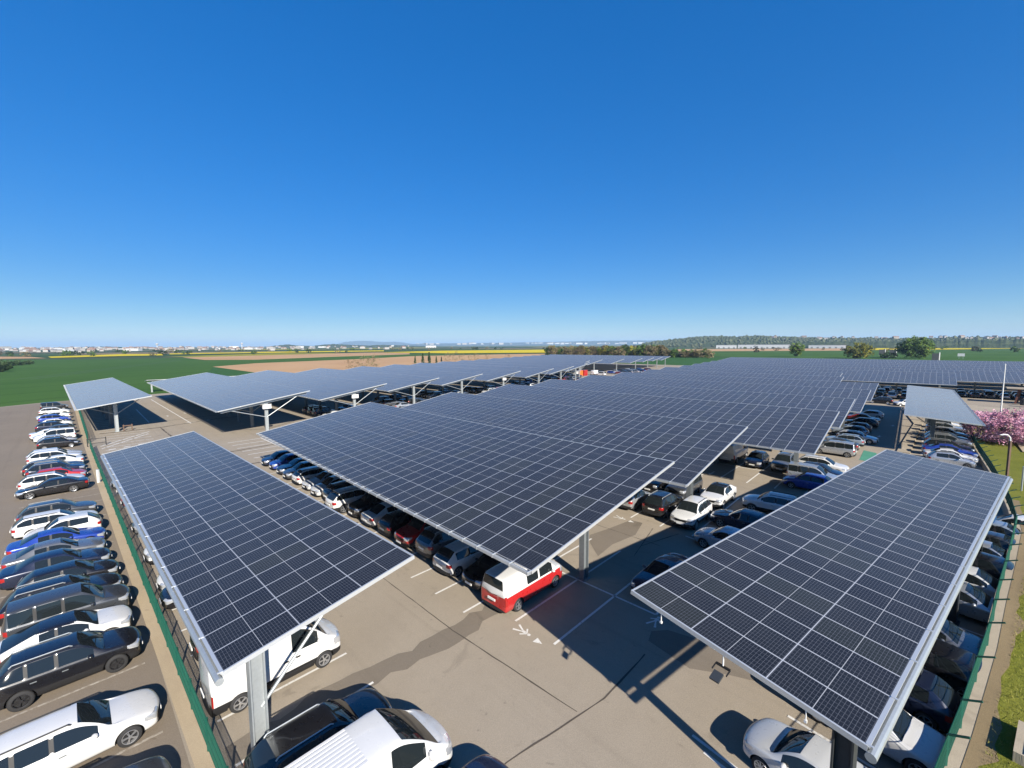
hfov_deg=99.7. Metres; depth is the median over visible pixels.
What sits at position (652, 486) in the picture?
parked car
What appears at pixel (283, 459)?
parked car
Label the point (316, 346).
hill
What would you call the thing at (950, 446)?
parked car
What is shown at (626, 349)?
hedge tree
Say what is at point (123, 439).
hatching
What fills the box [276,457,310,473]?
parked car
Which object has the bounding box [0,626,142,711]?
parked car
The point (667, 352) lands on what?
hedge tree
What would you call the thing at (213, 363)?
green field
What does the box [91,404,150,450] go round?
bay lines
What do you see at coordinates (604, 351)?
hedge tree
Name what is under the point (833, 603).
solar canopy
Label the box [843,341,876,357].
tree
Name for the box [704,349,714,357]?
hedge tree
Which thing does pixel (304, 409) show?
parked car
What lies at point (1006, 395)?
parked car
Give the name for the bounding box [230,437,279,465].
bay lines
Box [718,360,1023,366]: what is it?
solar canopy
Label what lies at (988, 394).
parked car
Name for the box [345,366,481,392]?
solar canopy
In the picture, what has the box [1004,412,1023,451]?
footpath
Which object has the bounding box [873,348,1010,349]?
rapeseed field
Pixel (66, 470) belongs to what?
parked car
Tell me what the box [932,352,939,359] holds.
roadside board
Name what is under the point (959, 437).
parked car
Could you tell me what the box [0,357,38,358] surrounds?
ploughed field
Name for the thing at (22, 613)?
parked car
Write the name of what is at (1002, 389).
flagpole
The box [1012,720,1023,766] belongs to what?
utility chamber
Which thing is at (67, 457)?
parked car
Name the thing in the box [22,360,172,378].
tractor track
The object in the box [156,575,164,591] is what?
parked car
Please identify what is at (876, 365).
solar canopy
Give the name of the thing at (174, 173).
sky
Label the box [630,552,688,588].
parked car
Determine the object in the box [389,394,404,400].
parked car
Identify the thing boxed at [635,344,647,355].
hedge tree
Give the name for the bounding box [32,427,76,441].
parked car
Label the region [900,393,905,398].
parked car
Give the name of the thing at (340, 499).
parked car
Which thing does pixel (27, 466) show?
parked car
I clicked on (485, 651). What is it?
road joint
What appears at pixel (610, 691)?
road joint
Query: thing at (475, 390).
parked car
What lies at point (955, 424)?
parked car
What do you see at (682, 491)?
parked car
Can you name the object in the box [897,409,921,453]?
kerb
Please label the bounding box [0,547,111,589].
parked car
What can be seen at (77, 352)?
field tree
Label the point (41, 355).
ground
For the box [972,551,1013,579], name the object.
parked car
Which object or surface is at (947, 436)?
parked car
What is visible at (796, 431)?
solar canopy
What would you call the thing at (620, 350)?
hedge tree
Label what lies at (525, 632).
walker symbol
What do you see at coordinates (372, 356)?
bare tree
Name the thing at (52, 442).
parked car
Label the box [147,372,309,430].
solar canopy
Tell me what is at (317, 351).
rapeseed field
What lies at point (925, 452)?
parked car
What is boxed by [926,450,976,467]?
parked car
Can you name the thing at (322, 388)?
solar canopy
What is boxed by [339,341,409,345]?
mountain
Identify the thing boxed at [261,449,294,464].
parked car
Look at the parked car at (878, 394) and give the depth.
104.69 m
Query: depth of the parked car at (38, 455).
47.88 m
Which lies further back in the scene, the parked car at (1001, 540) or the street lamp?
the street lamp
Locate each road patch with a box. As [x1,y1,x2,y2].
[225,603,499,765]
[590,520,641,555]
[648,630,761,681]
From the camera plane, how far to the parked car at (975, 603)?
20.49 m
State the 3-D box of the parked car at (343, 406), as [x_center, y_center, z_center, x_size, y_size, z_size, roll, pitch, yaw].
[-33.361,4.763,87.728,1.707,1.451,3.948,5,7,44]
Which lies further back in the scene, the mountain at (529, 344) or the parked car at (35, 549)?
the mountain at (529, 344)
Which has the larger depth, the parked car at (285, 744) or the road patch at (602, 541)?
the road patch at (602, 541)
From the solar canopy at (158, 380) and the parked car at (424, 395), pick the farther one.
the solar canopy at (158, 380)
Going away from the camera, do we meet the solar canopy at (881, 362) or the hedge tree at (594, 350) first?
the solar canopy at (881, 362)
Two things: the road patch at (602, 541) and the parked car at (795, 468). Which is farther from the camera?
the parked car at (795, 468)
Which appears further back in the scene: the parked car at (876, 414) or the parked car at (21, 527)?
the parked car at (876, 414)
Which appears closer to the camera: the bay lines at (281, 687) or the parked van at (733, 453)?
the bay lines at (281, 687)
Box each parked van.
[198,618,339,717]
[284,708,451,767]
[481,559,561,612]
[590,370,598,374]
[718,444,747,463]
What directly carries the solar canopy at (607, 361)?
on the car park at (657, 707)
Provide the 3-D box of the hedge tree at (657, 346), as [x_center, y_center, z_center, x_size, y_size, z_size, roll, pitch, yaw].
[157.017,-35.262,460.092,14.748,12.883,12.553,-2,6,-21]
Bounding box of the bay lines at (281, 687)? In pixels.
[158,575,373,766]
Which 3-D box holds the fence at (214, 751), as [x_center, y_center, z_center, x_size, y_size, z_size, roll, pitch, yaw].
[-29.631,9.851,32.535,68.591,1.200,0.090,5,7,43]
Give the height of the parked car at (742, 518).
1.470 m
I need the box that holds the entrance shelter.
[1006,387,1023,403]
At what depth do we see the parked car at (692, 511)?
31.45 m
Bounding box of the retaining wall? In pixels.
[944,423,1021,767]
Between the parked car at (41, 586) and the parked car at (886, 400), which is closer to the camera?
the parked car at (41, 586)
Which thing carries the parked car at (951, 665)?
on the car park at (657, 707)
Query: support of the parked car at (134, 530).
on the car park at (657, 707)
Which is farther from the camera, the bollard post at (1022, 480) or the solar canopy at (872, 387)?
the solar canopy at (872, 387)
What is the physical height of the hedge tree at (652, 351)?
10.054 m
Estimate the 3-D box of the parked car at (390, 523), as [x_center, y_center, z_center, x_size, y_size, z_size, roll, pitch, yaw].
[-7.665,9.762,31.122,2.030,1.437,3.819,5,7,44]
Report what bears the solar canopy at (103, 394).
on the car park at (657, 707)
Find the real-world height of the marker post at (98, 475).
1.330 m
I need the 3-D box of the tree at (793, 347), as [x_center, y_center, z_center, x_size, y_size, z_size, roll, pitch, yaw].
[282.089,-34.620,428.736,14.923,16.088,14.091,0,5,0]
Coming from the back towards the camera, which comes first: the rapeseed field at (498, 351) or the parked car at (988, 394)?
the rapeseed field at (498, 351)
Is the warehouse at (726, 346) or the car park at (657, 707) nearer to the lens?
the car park at (657, 707)
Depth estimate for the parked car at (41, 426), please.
66.87 m
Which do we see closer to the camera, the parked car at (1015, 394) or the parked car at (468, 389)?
the parked car at (1015, 394)
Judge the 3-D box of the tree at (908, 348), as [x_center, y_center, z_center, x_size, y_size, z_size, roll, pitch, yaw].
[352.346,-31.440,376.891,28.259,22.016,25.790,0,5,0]
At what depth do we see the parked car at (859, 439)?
55.09 m
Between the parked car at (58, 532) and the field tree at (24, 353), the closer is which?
the parked car at (58, 532)
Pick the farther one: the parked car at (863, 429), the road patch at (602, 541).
the parked car at (863, 429)
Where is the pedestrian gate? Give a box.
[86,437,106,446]
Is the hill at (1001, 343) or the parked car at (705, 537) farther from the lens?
the hill at (1001, 343)
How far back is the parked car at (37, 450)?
50.05 m
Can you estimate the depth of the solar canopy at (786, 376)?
103.21 m
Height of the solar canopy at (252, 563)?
5.220 m
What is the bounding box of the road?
[865,401,1023,412]
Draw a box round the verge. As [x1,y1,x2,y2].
[73,403,214,767]
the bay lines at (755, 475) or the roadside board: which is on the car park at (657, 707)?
the bay lines at (755, 475)
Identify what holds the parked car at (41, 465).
on the car park at (19, 423)
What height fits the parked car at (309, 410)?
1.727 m
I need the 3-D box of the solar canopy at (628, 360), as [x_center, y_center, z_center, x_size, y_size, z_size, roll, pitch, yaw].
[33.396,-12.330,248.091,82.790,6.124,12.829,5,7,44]
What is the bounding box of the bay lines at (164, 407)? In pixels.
[136,399,190,422]
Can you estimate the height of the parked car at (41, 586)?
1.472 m
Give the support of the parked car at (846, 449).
on the car park at (657, 707)
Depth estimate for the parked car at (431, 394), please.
107.24 m
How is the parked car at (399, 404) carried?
on the car park at (657, 707)
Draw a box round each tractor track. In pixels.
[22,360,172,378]
[35,360,178,378]
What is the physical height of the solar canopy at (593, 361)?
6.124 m
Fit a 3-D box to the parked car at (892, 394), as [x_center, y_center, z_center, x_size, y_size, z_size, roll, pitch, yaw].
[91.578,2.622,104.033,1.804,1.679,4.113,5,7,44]
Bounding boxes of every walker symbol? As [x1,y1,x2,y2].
[513,624,529,635]
[646,616,659,627]
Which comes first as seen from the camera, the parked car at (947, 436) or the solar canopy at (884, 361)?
the parked car at (947, 436)
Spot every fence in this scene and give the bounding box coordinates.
[78,410,88,442]
[89,440,228,767]
[934,429,1023,767]
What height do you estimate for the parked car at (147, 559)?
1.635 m
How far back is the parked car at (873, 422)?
67.44 m
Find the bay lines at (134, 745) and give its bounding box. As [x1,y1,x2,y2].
[0,405,162,767]
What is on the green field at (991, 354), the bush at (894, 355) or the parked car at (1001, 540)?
the bush at (894, 355)
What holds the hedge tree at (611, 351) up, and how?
on the ground at (41, 355)
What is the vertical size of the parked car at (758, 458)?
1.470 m
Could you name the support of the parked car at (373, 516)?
on the car park at (657, 707)
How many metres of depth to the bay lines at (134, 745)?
16.10 m
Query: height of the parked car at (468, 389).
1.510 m
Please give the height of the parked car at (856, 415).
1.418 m
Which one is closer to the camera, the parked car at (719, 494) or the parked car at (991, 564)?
the parked car at (991, 564)
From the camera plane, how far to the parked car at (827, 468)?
42.07 m
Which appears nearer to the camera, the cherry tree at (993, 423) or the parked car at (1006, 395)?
the cherry tree at (993, 423)
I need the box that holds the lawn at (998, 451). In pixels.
[973,418,1023,767]
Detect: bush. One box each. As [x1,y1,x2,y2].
[0,360,12,365]
[0,363,10,371]
[12,359,24,364]
[879,352,897,357]
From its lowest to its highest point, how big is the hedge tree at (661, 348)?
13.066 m
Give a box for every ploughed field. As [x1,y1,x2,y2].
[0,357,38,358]
[183,352,409,359]
[215,354,570,372]
[677,348,843,350]
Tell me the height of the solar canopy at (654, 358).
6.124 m
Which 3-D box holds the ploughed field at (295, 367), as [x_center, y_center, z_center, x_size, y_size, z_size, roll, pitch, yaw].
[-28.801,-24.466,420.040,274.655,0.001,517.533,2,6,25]
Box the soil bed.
[961,500,1023,767]
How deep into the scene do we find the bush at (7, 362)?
271.77 m
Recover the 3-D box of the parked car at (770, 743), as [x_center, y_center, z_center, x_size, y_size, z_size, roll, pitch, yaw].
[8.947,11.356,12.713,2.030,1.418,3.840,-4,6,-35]
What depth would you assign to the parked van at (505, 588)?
21.62 m
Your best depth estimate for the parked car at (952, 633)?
18.00 m
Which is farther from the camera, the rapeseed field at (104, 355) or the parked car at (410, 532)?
the rapeseed field at (104, 355)
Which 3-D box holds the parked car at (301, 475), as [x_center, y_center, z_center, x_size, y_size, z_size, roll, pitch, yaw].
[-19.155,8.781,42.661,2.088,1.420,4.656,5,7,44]
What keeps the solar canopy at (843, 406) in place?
on the car park at (657, 707)
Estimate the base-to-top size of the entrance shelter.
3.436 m
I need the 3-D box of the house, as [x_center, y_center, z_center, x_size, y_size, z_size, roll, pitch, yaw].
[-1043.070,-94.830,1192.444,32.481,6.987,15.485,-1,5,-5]
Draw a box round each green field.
[0,358,212,406]
[204,353,472,366]
[685,348,1023,361]
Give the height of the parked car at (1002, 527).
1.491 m
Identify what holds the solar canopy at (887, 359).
on the car park at (657, 707)
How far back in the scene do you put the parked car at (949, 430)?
59.80 m
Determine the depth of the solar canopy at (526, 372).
138.00 m
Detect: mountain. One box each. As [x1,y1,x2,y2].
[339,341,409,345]
[403,340,659,345]
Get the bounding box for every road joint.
[102,414,255,433]
[383,578,576,711]
[505,654,644,763]
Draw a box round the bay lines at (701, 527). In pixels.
[630,498,738,538]
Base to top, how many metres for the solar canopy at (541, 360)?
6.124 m
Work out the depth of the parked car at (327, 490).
36.57 m
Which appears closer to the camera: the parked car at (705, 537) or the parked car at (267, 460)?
the parked car at (705, 537)
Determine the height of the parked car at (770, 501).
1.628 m
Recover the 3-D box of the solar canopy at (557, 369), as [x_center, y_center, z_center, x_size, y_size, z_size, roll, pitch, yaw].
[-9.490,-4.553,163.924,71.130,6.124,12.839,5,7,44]
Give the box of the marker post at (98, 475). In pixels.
[96,469,99,482]
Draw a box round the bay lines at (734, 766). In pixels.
[692,626,983,767]
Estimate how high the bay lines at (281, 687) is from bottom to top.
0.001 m
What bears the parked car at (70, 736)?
on the car park at (19, 423)
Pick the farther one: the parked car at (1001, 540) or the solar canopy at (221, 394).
the solar canopy at (221, 394)
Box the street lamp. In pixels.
[1000,434,1011,475]
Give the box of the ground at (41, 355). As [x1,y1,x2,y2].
[0,345,947,392]
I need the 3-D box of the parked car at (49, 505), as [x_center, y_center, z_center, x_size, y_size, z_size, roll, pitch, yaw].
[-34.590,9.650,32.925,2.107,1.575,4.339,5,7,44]
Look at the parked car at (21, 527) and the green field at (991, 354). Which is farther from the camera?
the green field at (991, 354)
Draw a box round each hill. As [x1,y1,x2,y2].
[268,344,425,347]
[635,337,962,347]
[773,339,1023,347]
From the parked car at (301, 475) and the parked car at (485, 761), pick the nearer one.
the parked car at (485, 761)
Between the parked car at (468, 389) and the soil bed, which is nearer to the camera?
the soil bed
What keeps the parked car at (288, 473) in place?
on the car park at (657, 707)
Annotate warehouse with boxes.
[716,345,736,347]
[738,344,803,347]
[808,345,845,347]
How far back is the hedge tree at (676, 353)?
435.53 m
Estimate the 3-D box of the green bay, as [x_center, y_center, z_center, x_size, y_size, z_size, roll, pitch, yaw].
[41.925,8.471,50.838,1.394,0.001,6.383,4,7,41]
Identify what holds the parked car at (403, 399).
on the car park at (657, 707)
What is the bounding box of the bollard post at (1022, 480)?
[1020,466,1023,490]
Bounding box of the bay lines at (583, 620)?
[271,472,658,644]
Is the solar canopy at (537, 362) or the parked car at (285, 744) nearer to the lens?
the parked car at (285, 744)
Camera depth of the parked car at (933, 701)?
14.79 m
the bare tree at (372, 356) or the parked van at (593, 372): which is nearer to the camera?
the parked van at (593, 372)
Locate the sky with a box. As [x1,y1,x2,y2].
[0,0,1023,347]
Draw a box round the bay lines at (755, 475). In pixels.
[707,463,809,493]
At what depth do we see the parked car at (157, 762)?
12.90 m
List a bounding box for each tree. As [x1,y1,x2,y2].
[19,352,30,356]
[71,350,84,354]
[369,354,376,366]
[547,345,557,353]
[576,345,585,354]
[590,346,598,354]
[602,346,609,354]
[608,346,614,354]
[617,347,625,355]
[620,344,630,355]
[626,346,634,355]
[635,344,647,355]
[643,345,653,355]
[648,349,656,355]
[655,345,666,355]
[656,345,664,355]
[663,349,670,355]
[670,348,678,357]
[693,351,700,356]
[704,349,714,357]
[788,341,804,356]
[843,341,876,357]
[894,335,936,358]
[959,406,1023,444]
[1010,346,1019,351]
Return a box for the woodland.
[641,335,1023,347]
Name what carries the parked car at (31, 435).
on the car park at (19, 423)
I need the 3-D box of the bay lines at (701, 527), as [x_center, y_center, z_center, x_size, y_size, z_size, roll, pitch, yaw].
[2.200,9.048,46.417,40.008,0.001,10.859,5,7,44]
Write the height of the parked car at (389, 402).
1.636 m
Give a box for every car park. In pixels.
[0,401,190,767]
[5,363,1023,767]
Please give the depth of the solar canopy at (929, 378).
106.20 m
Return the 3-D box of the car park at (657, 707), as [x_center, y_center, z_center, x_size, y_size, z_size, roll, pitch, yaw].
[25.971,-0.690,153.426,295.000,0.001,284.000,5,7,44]
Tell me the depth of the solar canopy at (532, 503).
27.33 m
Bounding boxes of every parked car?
[0,537,106,569]
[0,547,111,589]
[0,572,122,625]
[0,582,131,639]
[0,605,133,662]
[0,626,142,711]
[0,688,160,767]
[5,526,106,554]
[10,509,98,538]
[13,559,119,590]
[14,476,89,499]
[15,499,97,520]
[17,471,84,489]
[21,458,83,475]
[23,454,84,466]
[23,512,102,538]
[24,460,85,475]
[25,447,82,457]
[26,449,81,463]
[29,428,53,439]
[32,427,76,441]
[34,421,73,431]
[34,466,87,475]
[36,411,70,419]
[36,437,78,448]
[37,434,76,441]
[38,407,69,414]
[38,414,71,422]
[39,402,68,409]
[42,418,72,423]
[47,424,75,430]
[124,756,171,767]
[131,523,137,533]
[143,548,153,563]
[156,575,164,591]
[159,587,175,608]
[189,636,198,661]
[243,688,391,767]
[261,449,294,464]
[269,453,304,468]
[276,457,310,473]
[283,460,324,478]
[292,465,329,483]
[302,405,315,412]
[302,470,337,489]
[307,405,320,414]
[311,474,351,496]
[312,406,334,416]
[322,480,365,499]
[325,485,369,512]
[338,403,352,410]
[347,491,389,516]
[361,500,404,526]
[370,396,388,402]
[378,509,418,536]
[380,399,399,405]
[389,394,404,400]
[392,402,410,406]
[394,515,435,548]
[399,396,416,401]
[410,398,422,403]
[415,523,468,558]
[416,390,426,397]
[421,392,430,397]
[426,391,441,398]
[433,540,488,576]
[462,550,506,589]
[462,754,508,767]
[465,387,474,392]
[470,387,484,393]
[596,372,605,375]
[619,490,650,510]
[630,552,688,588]
[641,479,667,491]
[642,490,682,517]
[665,474,702,498]
[670,494,711,529]
[694,525,740,547]
[700,482,736,508]
[710,508,765,528]
[742,491,796,512]
[743,718,866,767]
[744,450,769,468]
[771,452,793,471]
[782,472,830,489]
[786,461,836,478]
[798,454,848,472]
[803,461,842,475]
[809,709,945,767]
[816,440,856,457]
[823,437,859,450]
[825,433,865,446]
[831,424,869,434]
[836,429,878,443]
[844,422,872,431]
[845,417,878,427]
[847,413,880,422]
[861,410,883,418]
[871,396,893,403]
[874,392,884,397]
[877,388,886,395]
[887,391,897,398]
[893,399,905,405]
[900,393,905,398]
[903,669,960,732]
[921,443,978,457]
[922,438,975,451]
[922,448,978,463]
[923,432,972,446]
[923,639,981,698]
[924,427,968,437]
[924,431,970,440]
[925,421,965,432]
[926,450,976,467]
[936,420,962,426]
[937,619,982,654]
[956,390,966,396]
[958,582,993,623]
[964,566,997,596]
[969,392,980,397]
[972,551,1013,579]
[979,540,1006,557]
[983,390,994,398]
[984,531,1015,550]
[989,520,1020,536]
[994,513,1023,524]
[998,393,1009,399]
[1012,393,1023,399]
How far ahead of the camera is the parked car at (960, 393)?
105.62 m
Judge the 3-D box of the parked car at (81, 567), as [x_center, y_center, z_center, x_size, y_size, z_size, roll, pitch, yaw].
[-24.317,10.522,23.739,2.030,1.395,4.081,5,7,44]
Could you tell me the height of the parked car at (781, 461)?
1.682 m
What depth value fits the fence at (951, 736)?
15.99 m
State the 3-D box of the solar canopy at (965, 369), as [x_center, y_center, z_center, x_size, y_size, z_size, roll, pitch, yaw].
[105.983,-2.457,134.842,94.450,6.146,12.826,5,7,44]
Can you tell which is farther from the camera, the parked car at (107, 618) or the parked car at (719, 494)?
the parked car at (719, 494)
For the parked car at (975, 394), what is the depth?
103.80 m
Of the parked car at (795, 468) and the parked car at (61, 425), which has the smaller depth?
the parked car at (795, 468)
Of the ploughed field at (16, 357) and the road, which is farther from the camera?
the ploughed field at (16, 357)
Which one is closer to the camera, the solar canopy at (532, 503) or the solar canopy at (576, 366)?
the solar canopy at (532, 503)
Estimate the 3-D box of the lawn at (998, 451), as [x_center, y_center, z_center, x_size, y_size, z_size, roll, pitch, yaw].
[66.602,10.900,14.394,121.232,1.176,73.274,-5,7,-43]
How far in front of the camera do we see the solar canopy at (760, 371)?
116.07 m
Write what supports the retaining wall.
on the car park at (657, 707)
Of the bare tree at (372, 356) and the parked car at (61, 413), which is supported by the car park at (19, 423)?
the parked car at (61, 413)
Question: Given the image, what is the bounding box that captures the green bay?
[859,450,876,460]
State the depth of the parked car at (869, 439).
57.32 m
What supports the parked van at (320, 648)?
on the car park at (657, 707)
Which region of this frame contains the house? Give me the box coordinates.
[125,348,141,350]
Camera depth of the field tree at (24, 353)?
600.69 m
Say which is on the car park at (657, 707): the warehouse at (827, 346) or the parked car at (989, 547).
the parked car at (989, 547)
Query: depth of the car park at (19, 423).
18.18 m
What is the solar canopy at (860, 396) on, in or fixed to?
on the car park at (657, 707)
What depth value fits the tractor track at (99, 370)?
233.46 m
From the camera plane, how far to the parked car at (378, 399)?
96.46 m
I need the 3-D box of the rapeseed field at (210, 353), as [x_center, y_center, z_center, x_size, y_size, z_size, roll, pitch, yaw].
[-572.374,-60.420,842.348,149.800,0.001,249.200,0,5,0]
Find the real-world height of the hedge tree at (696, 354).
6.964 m
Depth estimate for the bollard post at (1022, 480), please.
36.04 m
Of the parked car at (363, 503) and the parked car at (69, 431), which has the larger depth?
the parked car at (69, 431)
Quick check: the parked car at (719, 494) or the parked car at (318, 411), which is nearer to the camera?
the parked car at (719, 494)
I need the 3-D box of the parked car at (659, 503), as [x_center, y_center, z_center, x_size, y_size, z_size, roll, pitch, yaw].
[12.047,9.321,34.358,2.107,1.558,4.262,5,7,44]
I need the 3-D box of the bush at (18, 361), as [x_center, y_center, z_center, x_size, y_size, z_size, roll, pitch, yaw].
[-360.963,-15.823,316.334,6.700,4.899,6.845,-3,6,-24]
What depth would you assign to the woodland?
1786.91 m
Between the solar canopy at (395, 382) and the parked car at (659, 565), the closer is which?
the parked car at (659, 565)
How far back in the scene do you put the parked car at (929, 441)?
52.45 m
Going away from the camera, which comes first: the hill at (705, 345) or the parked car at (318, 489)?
the parked car at (318, 489)
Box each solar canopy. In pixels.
[63,377,151,431]
[100,431,414,750]
[146,376,232,391]
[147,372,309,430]
[233,370,386,410]
[256,402,674,581]
[297,368,437,403]
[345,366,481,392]
[384,364,519,388]
[401,392,747,496]
[412,363,553,382]
[438,361,573,380]
[457,360,586,379]
[474,359,589,376]
[476,384,839,463]
[492,358,587,372]
[504,357,600,369]
[511,357,622,369]
[522,356,641,368]
[532,355,653,367]
[532,379,854,442]
[540,355,661,367]
[550,354,670,365]
[576,375,870,426]
[613,372,878,413]
[631,449,1012,767]
[641,369,843,380]
[660,367,842,376]
[681,365,956,391]
[693,364,1023,392]
[701,362,1023,371]
[711,361,1023,369]
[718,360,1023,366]
[722,359,1023,365]
[726,358,1023,363]
[730,357,1023,362]
[904,385,985,437]
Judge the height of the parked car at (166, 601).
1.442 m
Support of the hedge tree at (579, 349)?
on the ground at (41, 355)
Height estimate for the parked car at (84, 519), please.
1.458 m
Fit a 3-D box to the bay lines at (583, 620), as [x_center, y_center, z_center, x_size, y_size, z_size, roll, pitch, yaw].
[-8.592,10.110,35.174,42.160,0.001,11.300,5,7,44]
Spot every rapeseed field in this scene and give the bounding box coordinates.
[50,354,161,357]
[170,352,250,353]
[257,350,383,352]
[391,350,545,352]
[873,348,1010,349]
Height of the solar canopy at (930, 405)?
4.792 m
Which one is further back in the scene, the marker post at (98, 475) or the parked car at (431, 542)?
the marker post at (98, 475)
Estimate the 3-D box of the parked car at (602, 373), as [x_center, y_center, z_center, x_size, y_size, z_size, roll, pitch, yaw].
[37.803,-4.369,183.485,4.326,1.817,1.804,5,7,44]
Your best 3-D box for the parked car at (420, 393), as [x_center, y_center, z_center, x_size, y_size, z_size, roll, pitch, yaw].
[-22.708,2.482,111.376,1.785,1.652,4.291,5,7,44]
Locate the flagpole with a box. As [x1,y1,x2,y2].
[1000,364,1005,412]
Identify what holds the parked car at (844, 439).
on the car park at (657, 707)
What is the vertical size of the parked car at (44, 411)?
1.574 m
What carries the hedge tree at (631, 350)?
on the ground at (41, 355)
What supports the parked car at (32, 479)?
on the car park at (19, 423)
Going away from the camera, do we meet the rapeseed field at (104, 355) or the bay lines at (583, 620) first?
the bay lines at (583, 620)
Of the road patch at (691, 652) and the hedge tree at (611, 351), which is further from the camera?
the hedge tree at (611, 351)
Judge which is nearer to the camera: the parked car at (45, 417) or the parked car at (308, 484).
the parked car at (308, 484)
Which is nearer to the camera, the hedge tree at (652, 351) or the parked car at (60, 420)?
the parked car at (60, 420)
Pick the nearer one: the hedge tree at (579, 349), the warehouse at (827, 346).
the hedge tree at (579, 349)
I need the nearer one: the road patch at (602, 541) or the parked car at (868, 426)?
the road patch at (602, 541)
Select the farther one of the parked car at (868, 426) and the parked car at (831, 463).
the parked car at (868, 426)
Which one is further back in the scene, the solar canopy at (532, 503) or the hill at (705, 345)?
the hill at (705, 345)
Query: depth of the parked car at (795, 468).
40.90 m
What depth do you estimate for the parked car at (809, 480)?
38.86 m
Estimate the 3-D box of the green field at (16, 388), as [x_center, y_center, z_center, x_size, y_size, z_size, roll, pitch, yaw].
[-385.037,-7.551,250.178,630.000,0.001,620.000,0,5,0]
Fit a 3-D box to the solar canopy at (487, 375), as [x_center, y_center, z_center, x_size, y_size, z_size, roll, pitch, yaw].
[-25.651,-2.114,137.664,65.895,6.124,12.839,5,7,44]
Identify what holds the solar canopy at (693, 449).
on the car park at (657, 707)
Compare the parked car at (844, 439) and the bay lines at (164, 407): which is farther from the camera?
the bay lines at (164, 407)
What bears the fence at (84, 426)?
on the verge
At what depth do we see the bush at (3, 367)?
233.01 m
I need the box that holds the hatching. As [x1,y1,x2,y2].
[100,431,149,448]
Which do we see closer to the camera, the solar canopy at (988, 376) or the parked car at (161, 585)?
the parked car at (161, 585)
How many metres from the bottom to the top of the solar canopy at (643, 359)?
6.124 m

